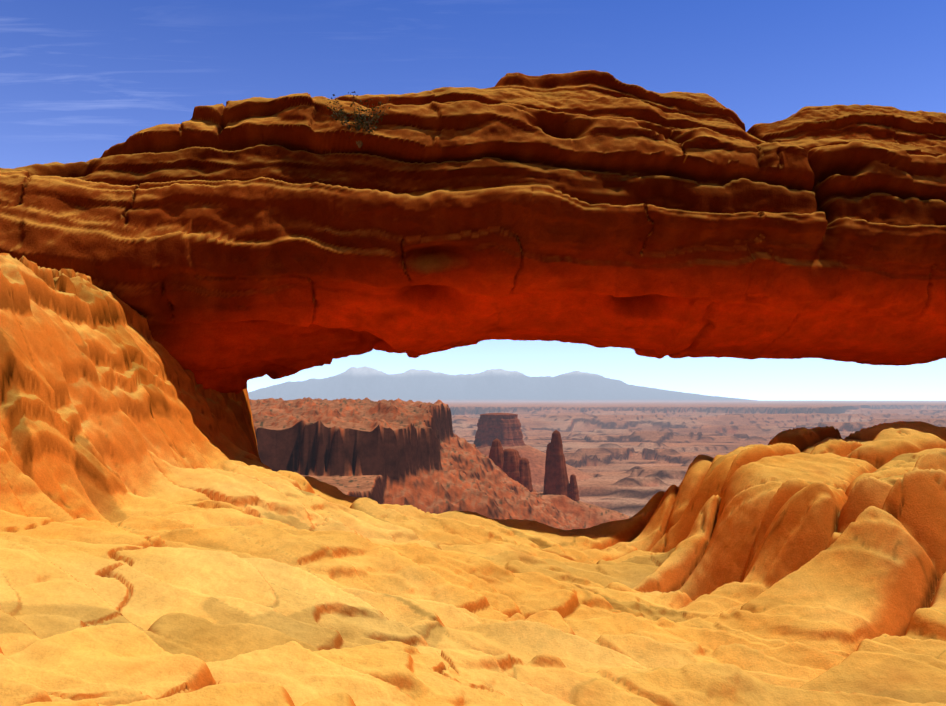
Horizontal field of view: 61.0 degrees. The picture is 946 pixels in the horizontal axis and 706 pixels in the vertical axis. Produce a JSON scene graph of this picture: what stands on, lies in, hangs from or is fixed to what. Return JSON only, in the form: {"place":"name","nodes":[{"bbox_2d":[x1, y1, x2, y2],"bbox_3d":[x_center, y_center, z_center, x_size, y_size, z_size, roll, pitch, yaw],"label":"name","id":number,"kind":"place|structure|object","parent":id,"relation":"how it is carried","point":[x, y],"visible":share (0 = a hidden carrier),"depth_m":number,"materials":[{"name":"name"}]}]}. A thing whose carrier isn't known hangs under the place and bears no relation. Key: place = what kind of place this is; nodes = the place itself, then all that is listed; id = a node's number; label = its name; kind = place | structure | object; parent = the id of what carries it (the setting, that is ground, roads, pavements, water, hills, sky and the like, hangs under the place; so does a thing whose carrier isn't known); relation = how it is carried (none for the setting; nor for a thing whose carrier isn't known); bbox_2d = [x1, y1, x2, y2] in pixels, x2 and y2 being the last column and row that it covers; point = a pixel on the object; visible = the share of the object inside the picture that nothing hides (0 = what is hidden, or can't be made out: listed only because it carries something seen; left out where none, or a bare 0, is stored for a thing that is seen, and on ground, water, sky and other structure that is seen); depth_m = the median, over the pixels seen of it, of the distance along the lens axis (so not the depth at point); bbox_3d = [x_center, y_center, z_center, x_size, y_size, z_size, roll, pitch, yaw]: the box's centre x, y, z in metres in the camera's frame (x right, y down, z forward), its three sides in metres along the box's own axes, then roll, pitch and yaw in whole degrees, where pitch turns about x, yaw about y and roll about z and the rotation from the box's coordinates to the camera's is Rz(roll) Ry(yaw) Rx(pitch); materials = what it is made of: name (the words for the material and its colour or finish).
{"place":"outdoors","nodes":[
{"label":"outdoors","id":0,"kind":"place"},
{"bbox_2d":[0,253,945,705],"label":"rocky ground","id":1,"kind":"structure","parent":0,"point":[168,537],"depth_m":5.56,"materials":[{"name":"orange stone"}]},
{"bbox_2d":[0,70,945,393],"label":"natural rock arch","id":2,"kind":"structure","parent":1,"relation":"on","point":[230,246],"depth_m":10.83,"materials":[{"name":"stone"}]},
{"bbox_2d":[325,91,390,147],"bbox_3d":[-1.564,-3.043,10.539,0.813,0.706,0.880,3,-5,-43],"label":"arch shrub","id":3,"kind":"object","parent":2,"relation":"on","point":[357,128],"visible":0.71,"depth_m":10.44,"materials":[{"name":"green plant"}]},
{"bbox_2d":[0,0,945,400],"label":"sky","id":4,"kind":"structure","parent":0,"point":[79,78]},
{"bbox_2d":[248,366,945,529],"bbox_3d":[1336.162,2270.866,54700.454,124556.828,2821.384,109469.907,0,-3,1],"label":"canyon terrain","id":5,"kind":"structure","parent":0,"point":[408,438],"depth_m":5164.68,"materials":[{"name":"brown stone"}]},
{"bbox_2d":[473,413,525,447],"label":"butte","id":6,"kind":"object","parent":5,"relation":"on","point":[504,429],"visible":0.9,"depth_m":3911.23,"materials":[{"name":"brown stone"}]},
{"bbox_2d":[489,438,532,491],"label":"rock spires","id":7,"kind":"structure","parent":5,"relation":"on","point":[512,464],"depth_m":1571.55,"materials":[{"name":"brown stone"}]},
{"bbox_2d":[543,430,579,500],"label":"rock spire","id":8,"kind":"structure","parent":5,"relation":"on","point":[556,481],"depth_m":1589.23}
]}

